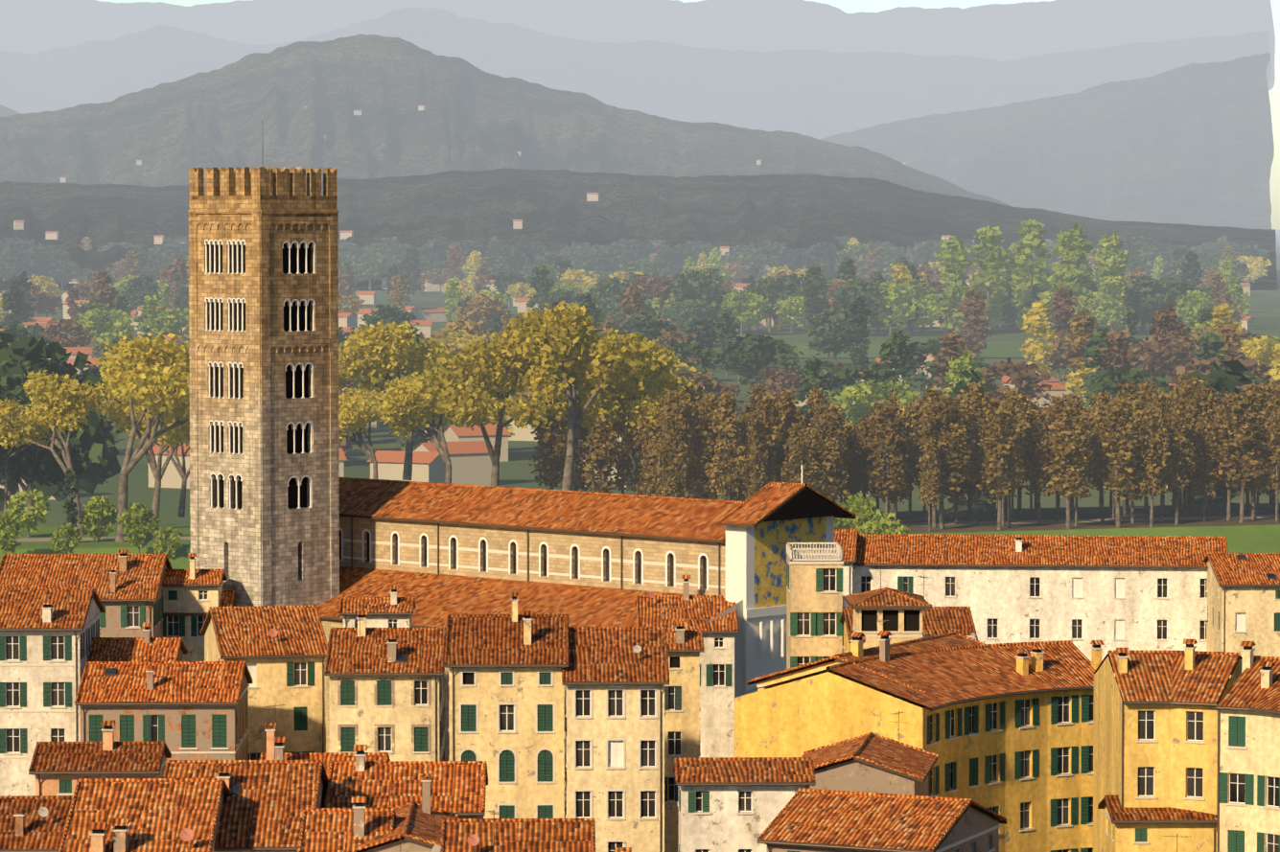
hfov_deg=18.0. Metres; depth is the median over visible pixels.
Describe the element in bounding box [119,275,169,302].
tree
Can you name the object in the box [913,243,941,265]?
tree
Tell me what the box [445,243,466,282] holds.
poplar
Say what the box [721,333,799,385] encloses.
tree
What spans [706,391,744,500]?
tree
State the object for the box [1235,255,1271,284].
tree
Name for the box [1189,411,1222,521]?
tree
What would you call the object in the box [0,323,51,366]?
tree
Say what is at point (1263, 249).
tree
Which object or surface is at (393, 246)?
tree
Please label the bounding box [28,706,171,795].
house
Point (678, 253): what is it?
tree
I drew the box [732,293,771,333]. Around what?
tree
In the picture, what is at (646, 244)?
tree
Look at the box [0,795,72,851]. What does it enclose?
house
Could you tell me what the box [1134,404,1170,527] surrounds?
tree
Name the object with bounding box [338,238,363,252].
tree
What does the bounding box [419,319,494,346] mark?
tree
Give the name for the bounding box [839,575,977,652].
house
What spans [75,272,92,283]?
tree
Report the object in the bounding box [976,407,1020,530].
tree
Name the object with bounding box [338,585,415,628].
house
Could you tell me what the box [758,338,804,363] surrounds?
tree
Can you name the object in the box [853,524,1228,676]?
house
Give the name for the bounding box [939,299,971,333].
tree
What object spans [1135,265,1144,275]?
cypress
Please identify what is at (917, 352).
tree
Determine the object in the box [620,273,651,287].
tree
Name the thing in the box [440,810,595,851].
house
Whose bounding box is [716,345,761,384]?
tree
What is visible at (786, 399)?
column
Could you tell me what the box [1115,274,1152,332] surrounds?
tree
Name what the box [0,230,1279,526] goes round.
ground
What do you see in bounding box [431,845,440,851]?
house
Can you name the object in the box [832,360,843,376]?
cypress
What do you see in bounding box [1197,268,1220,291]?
tree
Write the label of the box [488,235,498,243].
poplar
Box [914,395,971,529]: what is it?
tree
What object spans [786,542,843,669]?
house
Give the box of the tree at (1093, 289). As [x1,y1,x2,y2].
[1086,287,1096,309]
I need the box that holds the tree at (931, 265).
[919,261,948,279]
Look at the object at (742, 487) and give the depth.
459.26 m
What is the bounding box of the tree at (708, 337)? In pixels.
[680,316,738,366]
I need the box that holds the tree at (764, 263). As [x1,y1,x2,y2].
[762,256,790,270]
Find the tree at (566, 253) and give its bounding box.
[554,244,585,263]
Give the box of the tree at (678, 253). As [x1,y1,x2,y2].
[656,245,698,276]
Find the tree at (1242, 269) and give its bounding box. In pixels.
[1213,258,1250,282]
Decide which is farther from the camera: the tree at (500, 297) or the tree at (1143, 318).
the tree at (500, 297)
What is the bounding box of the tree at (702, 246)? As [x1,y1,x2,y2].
[669,238,714,267]
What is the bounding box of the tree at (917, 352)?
[900,341,962,391]
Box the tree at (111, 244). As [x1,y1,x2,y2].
[96,240,134,252]
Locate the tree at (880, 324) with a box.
[873,302,899,335]
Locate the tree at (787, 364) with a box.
[755,358,804,397]
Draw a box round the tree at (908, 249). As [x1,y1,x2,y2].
[906,239,940,257]
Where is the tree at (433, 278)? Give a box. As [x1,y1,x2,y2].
[424,267,454,292]
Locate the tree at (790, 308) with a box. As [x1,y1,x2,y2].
[772,296,812,333]
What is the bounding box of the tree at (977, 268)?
[966,263,1006,281]
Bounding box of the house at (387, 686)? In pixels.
[324,610,445,761]
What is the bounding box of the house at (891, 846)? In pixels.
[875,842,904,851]
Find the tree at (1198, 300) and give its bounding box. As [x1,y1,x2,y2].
[1174,289,1214,329]
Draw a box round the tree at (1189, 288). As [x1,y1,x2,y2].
[1153,283,1199,322]
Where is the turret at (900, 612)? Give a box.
[843,555,931,649]
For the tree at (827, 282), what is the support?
on the ground at (516, 468)
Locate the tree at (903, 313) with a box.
[861,282,916,334]
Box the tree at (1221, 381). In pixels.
[1170,359,1256,505]
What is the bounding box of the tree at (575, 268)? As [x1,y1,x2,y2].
[563,265,589,282]
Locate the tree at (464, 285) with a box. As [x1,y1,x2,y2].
[442,279,471,299]
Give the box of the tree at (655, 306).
[649,299,660,321]
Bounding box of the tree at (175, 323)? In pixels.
[156,307,188,337]
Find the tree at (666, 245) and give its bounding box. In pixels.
[647,238,672,250]
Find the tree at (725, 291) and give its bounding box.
[718,287,728,311]
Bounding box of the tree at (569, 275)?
[556,267,601,295]
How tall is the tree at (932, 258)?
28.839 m
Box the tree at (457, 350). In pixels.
[435,345,465,363]
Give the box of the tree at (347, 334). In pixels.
[344,326,361,337]
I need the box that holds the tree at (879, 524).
[861,511,910,535]
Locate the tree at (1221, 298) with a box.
[1198,292,1242,322]
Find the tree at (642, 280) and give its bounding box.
[631,273,673,301]
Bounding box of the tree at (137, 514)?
[116,501,162,554]
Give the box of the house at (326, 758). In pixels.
[259,704,390,791]
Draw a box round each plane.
[0,368,112,535]
[89,377,189,529]
[93,331,189,542]
[124,425,189,517]
[338,319,454,480]
[338,362,353,392]
[338,387,383,479]
[361,370,456,484]
[409,330,575,487]
[488,300,666,490]
[552,341,692,495]
[607,375,704,434]
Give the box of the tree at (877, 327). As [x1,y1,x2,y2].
[873,281,907,334]
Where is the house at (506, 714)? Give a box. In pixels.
[443,591,569,818]
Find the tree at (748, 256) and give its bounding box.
[725,250,764,279]
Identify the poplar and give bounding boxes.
[0,285,23,328]
[4,275,27,324]
[12,271,34,322]
[79,236,93,250]
[89,271,118,346]
[120,248,142,279]
[132,242,153,277]
[138,295,162,336]
[156,265,171,308]
[166,256,188,311]
[184,255,188,287]
[338,259,357,305]
[338,341,361,444]
[379,326,432,451]
[383,263,400,302]
[386,271,409,311]
[400,247,421,297]
[442,277,464,322]
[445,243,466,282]
[465,250,483,295]
[472,262,492,294]
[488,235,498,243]
[494,244,513,294]
[525,262,554,311]
[540,253,555,273]
[549,299,566,309]
[576,292,605,337]
[588,305,604,334]
[618,284,647,320]
[647,239,663,256]
[668,273,692,328]
[680,256,698,274]
[696,251,708,271]
[705,246,725,283]
[713,308,740,374]
[776,271,785,279]
[794,355,831,431]
[799,263,830,331]
[814,261,825,274]
[833,256,859,325]
[840,295,874,363]
[844,236,862,275]
[862,247,884,279]
[868,271,886,328]
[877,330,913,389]
[889,262,912,330]
[890,256,911,282]
[905,263,923,330]
[915,260,934,277]
[930,330,975,395]
[933,250,948,278]
[934,235,977,331]
[940,349,986,395]
[956,287,993,361]
[967,225,1011,332]
[1003,258,1025,328]
[1006,218,1051,328]
[1019,300,1057,374]
[1046,221,1097,327]
[1047,284,1079,370]
[1059,309,1098,401]
[1074,257,1094,273]
[1079,326,1116,406]
[1086,249,1095,269]
[1087,231,1130,330]
[1093,253,1106,282]
[1097,328,1139,395]
[1125,257,1142,273]
[1141,302,1188,380]
[1150,255,1164,280]
[1173,324,1197,359]
[1177,251,1203,286]
[1188,306,1214,330]
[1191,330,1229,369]
[1206,302,1245,342]
[1208,271,1228,294]
[1213,319,1245,369]
[1215,233,1230,244]
[1215,255,1237,294]
[1219,245,1237,262]
[1225,276,1246,324]
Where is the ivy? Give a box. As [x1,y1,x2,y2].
[62,467,78,531]
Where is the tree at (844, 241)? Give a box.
[833,235,861,247]
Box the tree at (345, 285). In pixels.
[338,272,356,296]
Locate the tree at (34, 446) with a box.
[0,369,71,495]
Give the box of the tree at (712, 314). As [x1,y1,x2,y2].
[705,294,736,319]
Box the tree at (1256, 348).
[1220,335,1279,381]
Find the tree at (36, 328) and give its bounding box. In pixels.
[26,323,46,335]
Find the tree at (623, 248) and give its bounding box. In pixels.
[604,237,651,272]
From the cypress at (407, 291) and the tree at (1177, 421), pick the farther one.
the cypress at (407, 291)
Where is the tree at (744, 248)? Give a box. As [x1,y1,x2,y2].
[722,242,762,267]
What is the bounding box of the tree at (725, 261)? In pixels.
[707,257,739,279]
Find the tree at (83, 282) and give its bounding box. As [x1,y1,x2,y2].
[73,279,93,300]
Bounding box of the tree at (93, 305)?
[70,302,116,347]
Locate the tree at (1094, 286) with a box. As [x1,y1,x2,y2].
[1086,280,1101,329]
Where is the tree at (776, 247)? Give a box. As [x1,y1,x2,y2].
[749,239,793,265]
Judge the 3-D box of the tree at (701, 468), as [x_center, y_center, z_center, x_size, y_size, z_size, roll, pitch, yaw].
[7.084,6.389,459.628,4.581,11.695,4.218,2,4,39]
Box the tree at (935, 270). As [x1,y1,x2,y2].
[929,266,952,286]
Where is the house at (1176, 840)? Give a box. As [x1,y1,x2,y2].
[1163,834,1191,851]
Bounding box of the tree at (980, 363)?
[971,358,991,384]
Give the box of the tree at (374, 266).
[351,252,391,289]
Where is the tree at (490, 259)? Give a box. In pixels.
[479,241,525,276]
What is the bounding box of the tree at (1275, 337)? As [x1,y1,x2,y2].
[1256,335,1279,382]
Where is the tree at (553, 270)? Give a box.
[526,263,566,285]
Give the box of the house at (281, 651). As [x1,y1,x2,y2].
[199,605,327,760]
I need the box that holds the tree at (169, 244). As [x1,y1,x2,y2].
[148,238,188,268]
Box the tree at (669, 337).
[654,328,704,367]
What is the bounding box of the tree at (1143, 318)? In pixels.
[1134,311,1155,332]
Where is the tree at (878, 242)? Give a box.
[864,240,907,257]
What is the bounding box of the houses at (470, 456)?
[0,105,1279,499]
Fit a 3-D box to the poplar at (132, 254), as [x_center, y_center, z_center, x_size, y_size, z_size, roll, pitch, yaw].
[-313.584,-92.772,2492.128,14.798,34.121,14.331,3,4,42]
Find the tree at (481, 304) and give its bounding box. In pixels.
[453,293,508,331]
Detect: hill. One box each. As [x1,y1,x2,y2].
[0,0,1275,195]
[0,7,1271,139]
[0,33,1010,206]
[0,104,21,116]
[0,168,1278,290]
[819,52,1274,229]
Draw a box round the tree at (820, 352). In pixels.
[807,325,845,361]
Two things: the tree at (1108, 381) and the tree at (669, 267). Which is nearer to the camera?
the tree at (1108, 381)
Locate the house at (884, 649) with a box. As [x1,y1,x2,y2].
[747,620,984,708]
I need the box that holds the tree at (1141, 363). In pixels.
[1126,336,1193,380]
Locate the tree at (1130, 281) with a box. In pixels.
[1110,275,1138,329]
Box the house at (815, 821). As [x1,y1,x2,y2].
[756,788,1006,851]
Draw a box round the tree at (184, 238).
[159,235,188,246]
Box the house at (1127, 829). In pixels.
[1097,794,1217,851]
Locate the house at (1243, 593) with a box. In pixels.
[1202,553,1279,678]
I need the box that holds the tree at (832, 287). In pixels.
[816,278,853,323]
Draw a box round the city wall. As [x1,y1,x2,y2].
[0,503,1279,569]
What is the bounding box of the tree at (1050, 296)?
[1046,293,1053,320]
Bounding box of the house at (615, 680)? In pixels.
[561,627,669,851]
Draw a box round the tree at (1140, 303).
[1123,277,1188,315]
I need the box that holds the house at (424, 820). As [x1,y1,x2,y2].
[355,773,458,851]
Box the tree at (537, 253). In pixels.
[508,242,556,281]
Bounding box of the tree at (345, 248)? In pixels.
[338,240,361,257]
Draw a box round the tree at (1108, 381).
[1081,364,1178,410]
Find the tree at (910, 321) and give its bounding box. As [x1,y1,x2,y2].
[889,301,919,332]
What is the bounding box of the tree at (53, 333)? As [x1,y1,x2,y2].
[39,316,92,347]
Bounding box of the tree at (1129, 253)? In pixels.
[1119,242,1158,275]
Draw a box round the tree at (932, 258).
[920,252,940,266]
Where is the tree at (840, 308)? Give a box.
[828,297,858,323]
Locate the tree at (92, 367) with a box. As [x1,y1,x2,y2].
[76,364,107,394]
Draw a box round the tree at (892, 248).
[860,241,905,261]
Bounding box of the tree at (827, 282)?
[804,277,835,326]
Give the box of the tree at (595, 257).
[571,247,620,280]
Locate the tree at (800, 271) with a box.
[785,268,808,284]
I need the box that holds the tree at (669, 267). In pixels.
[643,258,676,279]
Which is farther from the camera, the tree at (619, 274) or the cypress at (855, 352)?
the tree at (619, 274)
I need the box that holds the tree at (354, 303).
[338,294,365,315]
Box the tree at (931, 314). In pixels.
[909,297,944,334]
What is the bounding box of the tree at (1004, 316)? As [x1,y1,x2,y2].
[992,312,1007,330]
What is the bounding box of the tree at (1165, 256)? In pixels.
[1123,237,1175,266]
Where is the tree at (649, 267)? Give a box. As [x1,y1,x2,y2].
[617,259,660,279]
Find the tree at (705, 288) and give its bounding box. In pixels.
[675,267,726,332]
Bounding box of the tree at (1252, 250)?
[1221,242,1268,259]
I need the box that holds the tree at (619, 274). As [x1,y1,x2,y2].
[608,270,649,284]
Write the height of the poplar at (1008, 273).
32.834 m
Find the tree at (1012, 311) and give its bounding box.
[993,285,1045,332]
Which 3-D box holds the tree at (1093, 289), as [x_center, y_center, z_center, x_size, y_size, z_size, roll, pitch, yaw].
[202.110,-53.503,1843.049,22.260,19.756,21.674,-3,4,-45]
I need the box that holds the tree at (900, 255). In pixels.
[887,252,913,263]
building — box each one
[734,640,1104,851]
[1093,638,1242,851]
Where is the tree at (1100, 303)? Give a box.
[1088,292,1126,326]
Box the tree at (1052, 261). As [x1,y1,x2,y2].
[1043,255,1063,274]
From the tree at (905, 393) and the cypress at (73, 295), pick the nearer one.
the tree at (905, 393)
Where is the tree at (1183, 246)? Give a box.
[1171,245,1189,250]
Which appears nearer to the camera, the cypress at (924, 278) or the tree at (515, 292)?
the cypress at (924, 278)
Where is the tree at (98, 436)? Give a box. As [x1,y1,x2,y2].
[0,332,124,526]
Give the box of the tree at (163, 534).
[152,526,182,558]
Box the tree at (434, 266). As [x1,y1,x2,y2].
[422,260,455,279]
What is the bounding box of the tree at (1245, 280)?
[1240,261,1257,282]
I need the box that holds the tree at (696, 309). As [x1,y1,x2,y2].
[672,298,712,326]
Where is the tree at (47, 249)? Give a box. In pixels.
[24,243,69,275]
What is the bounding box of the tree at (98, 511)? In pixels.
[76,494,116,541]
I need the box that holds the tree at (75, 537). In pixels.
[49,522,82,554]
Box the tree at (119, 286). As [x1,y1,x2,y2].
[111,274,142,306]
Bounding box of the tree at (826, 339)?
[807,304,869,366]
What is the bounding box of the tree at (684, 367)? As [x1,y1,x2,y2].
[665,353,716,398]
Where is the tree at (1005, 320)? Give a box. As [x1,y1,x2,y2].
[997,313,1015,329]
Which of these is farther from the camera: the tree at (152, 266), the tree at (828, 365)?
the tree at (152, 266)
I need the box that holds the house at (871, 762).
[801,710,937,796]
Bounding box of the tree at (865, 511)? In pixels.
[837,492,882,534]
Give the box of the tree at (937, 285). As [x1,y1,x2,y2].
[918,280,945,329]
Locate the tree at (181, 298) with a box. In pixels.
[168,283,188,309]
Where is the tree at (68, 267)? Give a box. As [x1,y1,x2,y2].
[46,258,78,289]
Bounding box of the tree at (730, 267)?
[722,260,748,283]
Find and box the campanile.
[187,166,339,606]
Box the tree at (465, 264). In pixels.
[462,258,494,279]
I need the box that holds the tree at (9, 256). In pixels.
[0,249,44,280]
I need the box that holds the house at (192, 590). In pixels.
[162,553,227,661]
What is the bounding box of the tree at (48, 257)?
[30,252,64,279]
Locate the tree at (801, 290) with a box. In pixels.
[753,279,806,331]
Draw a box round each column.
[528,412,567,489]
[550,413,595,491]
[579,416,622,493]
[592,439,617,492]
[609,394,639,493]
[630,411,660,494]
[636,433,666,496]
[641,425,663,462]
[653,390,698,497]
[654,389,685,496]
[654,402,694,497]
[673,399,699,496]
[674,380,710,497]
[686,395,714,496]
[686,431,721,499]
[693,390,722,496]
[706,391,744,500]
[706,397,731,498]
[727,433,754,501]
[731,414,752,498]
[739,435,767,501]
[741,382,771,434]
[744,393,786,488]
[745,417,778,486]
[746,391,789,477]
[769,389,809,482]
[774,388,806,469]
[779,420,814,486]
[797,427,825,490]
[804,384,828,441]
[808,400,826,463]
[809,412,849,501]
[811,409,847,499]
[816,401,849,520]
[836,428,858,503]
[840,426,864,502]
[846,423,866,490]
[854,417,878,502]
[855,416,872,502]
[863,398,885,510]
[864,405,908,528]
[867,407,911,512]
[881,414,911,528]
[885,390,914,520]
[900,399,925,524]
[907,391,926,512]
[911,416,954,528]
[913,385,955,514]
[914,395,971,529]
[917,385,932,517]
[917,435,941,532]
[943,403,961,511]
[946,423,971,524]
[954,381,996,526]
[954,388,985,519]
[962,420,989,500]
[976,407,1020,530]
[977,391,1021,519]
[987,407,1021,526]
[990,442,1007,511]
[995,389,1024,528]
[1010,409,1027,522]
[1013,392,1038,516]
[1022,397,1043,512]
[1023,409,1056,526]
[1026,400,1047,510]
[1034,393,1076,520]
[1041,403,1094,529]
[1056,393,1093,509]
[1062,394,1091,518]
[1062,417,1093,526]
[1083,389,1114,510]
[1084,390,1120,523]
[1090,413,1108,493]
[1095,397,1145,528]
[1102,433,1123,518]
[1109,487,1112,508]
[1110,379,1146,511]
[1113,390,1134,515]
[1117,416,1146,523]
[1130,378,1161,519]
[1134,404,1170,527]
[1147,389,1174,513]
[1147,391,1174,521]
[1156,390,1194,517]
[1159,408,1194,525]
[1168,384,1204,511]
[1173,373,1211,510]
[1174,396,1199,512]
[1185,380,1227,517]
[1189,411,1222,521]
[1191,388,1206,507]
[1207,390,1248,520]
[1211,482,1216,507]
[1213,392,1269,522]
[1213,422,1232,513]
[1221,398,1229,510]
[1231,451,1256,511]
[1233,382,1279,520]
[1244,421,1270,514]
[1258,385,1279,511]
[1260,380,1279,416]
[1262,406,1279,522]
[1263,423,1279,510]
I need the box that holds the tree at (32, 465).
[0,407,89,511]
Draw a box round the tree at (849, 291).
[829,278,891,335]
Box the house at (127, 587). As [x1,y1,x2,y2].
[0,549,172,637]
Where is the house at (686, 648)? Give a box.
[658,605,704,851]
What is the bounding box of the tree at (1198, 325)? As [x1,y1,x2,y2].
[1188,321,1212,334]
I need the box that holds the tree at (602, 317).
[567,302,605,323]
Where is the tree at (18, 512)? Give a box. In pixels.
[5,488,51,537]
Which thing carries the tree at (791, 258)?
on the ground at (516, 468)
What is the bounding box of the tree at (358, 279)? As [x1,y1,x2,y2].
[339,256,369,286]
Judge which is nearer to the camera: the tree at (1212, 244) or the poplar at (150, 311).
the poplar at (150, 311)
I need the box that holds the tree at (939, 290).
[935,281,986,332]
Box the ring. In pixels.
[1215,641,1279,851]
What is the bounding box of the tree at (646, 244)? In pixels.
[631,240,667,272]
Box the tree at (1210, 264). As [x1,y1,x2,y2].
[1199,258,1222,276]
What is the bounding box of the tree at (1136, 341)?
[1125,338,1150,373]
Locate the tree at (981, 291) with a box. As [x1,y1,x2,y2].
[977,287,1000,317]
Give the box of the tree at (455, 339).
[435,329,493,350]
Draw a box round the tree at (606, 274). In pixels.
[602,271,614,279]
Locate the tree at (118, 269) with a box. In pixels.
[106,257,148,281]
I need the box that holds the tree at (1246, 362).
[1169,354,1275,389]
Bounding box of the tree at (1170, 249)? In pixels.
[1163,246,1173,256]
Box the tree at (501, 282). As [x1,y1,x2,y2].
[492,272,531,306]
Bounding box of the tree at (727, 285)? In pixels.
[718,279,737,295]
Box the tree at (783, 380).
[759,366,805,403]
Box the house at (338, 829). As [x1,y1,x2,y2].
[297,796,396,851]
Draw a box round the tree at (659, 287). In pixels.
[638,279,676,308]
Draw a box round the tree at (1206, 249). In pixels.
[1195,244,1227,259]
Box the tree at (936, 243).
[910,237,950,265]
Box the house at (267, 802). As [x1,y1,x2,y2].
[162,722,328,851]
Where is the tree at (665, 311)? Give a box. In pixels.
[660,293,697,332]
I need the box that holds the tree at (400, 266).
[394,261,423,285]
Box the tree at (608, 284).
[584,275,633,316]
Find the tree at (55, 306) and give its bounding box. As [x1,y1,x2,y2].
[32,291,63,317]
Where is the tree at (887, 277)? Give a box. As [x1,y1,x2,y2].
[883,260,916,282]
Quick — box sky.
[96,0,1279,230]
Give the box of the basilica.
[317,460,856,814]
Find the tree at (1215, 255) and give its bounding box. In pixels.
[1182,250,1223,267]
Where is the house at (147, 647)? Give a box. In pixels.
[86,623,186,661]
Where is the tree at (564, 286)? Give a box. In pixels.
[549,280,588,296]
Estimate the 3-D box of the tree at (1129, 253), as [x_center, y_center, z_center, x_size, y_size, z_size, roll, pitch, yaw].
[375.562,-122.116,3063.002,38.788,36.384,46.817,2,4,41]
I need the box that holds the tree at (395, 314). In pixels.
[359,303,419,327]
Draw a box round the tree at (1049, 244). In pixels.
[1034,237,1060,259]
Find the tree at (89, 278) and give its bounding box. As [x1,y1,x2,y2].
[85,271,115,285]
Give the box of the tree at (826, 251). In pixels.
[797,241,839,278]
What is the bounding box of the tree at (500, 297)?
[478,288,509,317]
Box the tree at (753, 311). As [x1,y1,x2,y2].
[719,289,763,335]
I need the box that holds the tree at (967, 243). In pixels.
[933,238,983,276]
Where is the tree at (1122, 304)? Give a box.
[1100,299,1135,329]
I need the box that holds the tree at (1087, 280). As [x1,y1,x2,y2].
[1041,272,1093,293]
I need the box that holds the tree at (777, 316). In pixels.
[774,305,801,331]
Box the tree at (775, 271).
[761,264,796,279]
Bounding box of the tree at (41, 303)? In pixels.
[23,284,56,317]
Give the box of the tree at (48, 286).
[27,274,62,296]
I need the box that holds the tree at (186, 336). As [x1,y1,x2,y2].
[184,330,189,340]
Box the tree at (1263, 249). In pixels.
[1247,244,1268,255]
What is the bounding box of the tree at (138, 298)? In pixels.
[128,289,162,309]
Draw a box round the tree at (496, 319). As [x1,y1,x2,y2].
[488,313,527,335]
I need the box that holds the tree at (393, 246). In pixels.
[358,235,414,267]
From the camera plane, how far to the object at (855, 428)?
482.08 m
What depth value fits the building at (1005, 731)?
264.00 m
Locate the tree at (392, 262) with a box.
[387,258,403,267]
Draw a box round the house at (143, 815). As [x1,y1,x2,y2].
[58,729,229,851]
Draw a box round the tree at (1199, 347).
[1191,327,1257,366]
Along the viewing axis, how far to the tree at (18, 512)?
452.52 m
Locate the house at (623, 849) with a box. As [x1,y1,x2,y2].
[387,822,631,851]
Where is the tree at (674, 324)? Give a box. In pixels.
[620,318,680,343]
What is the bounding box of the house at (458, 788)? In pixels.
[324,744,488,818]
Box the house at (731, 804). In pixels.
[673,757,815,851]
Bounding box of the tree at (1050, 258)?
[1036,254,1063,262]
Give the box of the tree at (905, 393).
[841,378,920,420]
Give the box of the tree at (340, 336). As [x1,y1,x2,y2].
[338,326,348,345]
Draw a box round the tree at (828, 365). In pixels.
[818,359,856,382]
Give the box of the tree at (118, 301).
[73,291,135,327]
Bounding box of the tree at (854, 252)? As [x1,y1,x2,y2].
[833,242,889,278]
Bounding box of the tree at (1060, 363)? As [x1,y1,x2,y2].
[1043,338,1083,380]
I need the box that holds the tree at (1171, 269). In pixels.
[1158,258,1201,281]
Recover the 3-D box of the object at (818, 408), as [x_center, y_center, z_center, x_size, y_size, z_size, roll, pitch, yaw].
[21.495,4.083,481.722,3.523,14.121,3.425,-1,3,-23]
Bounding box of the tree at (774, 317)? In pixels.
[770,292,775,330]
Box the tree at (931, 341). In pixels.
[922,337,959,354]
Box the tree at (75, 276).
[64,260,80,285]
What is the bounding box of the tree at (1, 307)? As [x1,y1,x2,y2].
[0,293,10,320]
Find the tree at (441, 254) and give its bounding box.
[433,239,490,273]
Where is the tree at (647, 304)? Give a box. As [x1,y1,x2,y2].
[609,291,657,322]
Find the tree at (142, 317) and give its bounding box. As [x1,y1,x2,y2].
[133,312,165,332]
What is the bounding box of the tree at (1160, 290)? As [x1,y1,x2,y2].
[1142,278,1185,319]
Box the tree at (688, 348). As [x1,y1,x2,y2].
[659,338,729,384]
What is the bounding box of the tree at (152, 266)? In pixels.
[142,255,163,281]
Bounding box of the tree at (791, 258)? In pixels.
[768,248,809,269]
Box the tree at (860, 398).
[830,384,889,426]
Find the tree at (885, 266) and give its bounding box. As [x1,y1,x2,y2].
[872,255,894,277]
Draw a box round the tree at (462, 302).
[457,295,498,320]
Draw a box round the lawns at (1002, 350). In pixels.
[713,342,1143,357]
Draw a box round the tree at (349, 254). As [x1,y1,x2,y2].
[338,245,361,283]
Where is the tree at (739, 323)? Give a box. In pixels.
[716,308,741,332]
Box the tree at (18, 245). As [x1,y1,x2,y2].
[0,238,32,280]
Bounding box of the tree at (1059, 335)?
[1041,329,1082,372]
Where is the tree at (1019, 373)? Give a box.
[977,356,1053,404]
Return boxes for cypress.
[66,287,80,319]
[91,321,103,356]
[156,282,170,313]
[165,255,177,290]
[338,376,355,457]
[392,288,403,309]
[401,272,411,303]
[419,276,425,297]
[500,307,511,331]
[602,316,618,335]
[628,271,637,282]
[649,253,657,261]
[652,297,662,318]
[666,275,674,283]
[773,285,787,331]
[824,390,834,403]
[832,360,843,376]
[848,343,861,371]
[855,262,862,279]
[905,251,913,261]
[918,271,927,283]
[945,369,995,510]
[956,335,967,351]
[1120,308,1140,343]
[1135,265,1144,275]
[1242,292,1250,316]
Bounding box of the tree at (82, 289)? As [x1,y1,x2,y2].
[65,283,93,300]
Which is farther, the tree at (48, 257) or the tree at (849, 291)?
the tree at (48, 257)
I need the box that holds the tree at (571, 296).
[534,289,580,315]
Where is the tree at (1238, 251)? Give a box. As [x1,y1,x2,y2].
[1220,246,1257,262]
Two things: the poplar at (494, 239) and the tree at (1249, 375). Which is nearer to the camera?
the tree at (1249, 375)
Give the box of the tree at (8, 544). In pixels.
[0,512,25,554]
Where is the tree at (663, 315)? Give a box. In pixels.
[651,300,668,319]
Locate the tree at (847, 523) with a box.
[834,517,864,534]
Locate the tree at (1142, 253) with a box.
[1098,236,1158,275]
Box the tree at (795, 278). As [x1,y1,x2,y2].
[783,273,828,325]
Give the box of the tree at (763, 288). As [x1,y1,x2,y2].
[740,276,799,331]
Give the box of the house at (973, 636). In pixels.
[923,632,977,640]
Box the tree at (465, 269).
[454,264,477,291]
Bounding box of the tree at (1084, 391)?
[1081,387,1140,410]
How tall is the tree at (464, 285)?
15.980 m
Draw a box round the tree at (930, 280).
[916,275,943,287]
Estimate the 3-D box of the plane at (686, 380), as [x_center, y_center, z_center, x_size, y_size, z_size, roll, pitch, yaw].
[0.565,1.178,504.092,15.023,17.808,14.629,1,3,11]
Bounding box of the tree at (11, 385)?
[0,360,37,443]
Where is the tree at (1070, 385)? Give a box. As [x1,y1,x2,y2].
[1064,361,1112,402]
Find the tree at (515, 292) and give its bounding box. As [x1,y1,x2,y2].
[506,281,537,302]
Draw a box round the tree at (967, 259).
[962,254,973,280]
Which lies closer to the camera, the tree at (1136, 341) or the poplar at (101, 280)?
the tree at (1136, 341)
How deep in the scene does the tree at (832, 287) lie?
1800.11 m
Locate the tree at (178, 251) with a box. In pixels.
[155,243,188,267]
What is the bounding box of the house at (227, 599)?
[162,563,235,616]
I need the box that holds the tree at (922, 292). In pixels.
[894,278,943,333]
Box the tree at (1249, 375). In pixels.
[1205,367,1269,390]
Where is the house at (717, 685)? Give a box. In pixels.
[635,575,739,757]
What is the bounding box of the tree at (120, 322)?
[76,307,136,346]
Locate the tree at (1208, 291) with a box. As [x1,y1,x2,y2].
[1181,283,1220,321]
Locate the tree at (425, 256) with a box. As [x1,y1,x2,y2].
[394,247,440,270]
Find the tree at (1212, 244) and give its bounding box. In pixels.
[1188,241,1230,252]
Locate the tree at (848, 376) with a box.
[822,361,903,407]
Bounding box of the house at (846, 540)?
[833,529,858,596]
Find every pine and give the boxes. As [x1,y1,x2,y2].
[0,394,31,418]
[0,423,48,515]
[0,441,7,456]
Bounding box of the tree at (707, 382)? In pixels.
[676,370,745,414]
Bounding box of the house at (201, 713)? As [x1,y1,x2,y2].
[74,636,253,760]
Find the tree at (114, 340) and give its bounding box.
[100,333,157,362]
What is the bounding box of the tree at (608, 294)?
[584,289,618,324]
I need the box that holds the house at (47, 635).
[0,587,104,795]
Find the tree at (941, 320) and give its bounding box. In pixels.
[937,301,952,331]
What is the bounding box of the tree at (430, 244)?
[415,236,448,269]
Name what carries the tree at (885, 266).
on the ground at (516, 468)

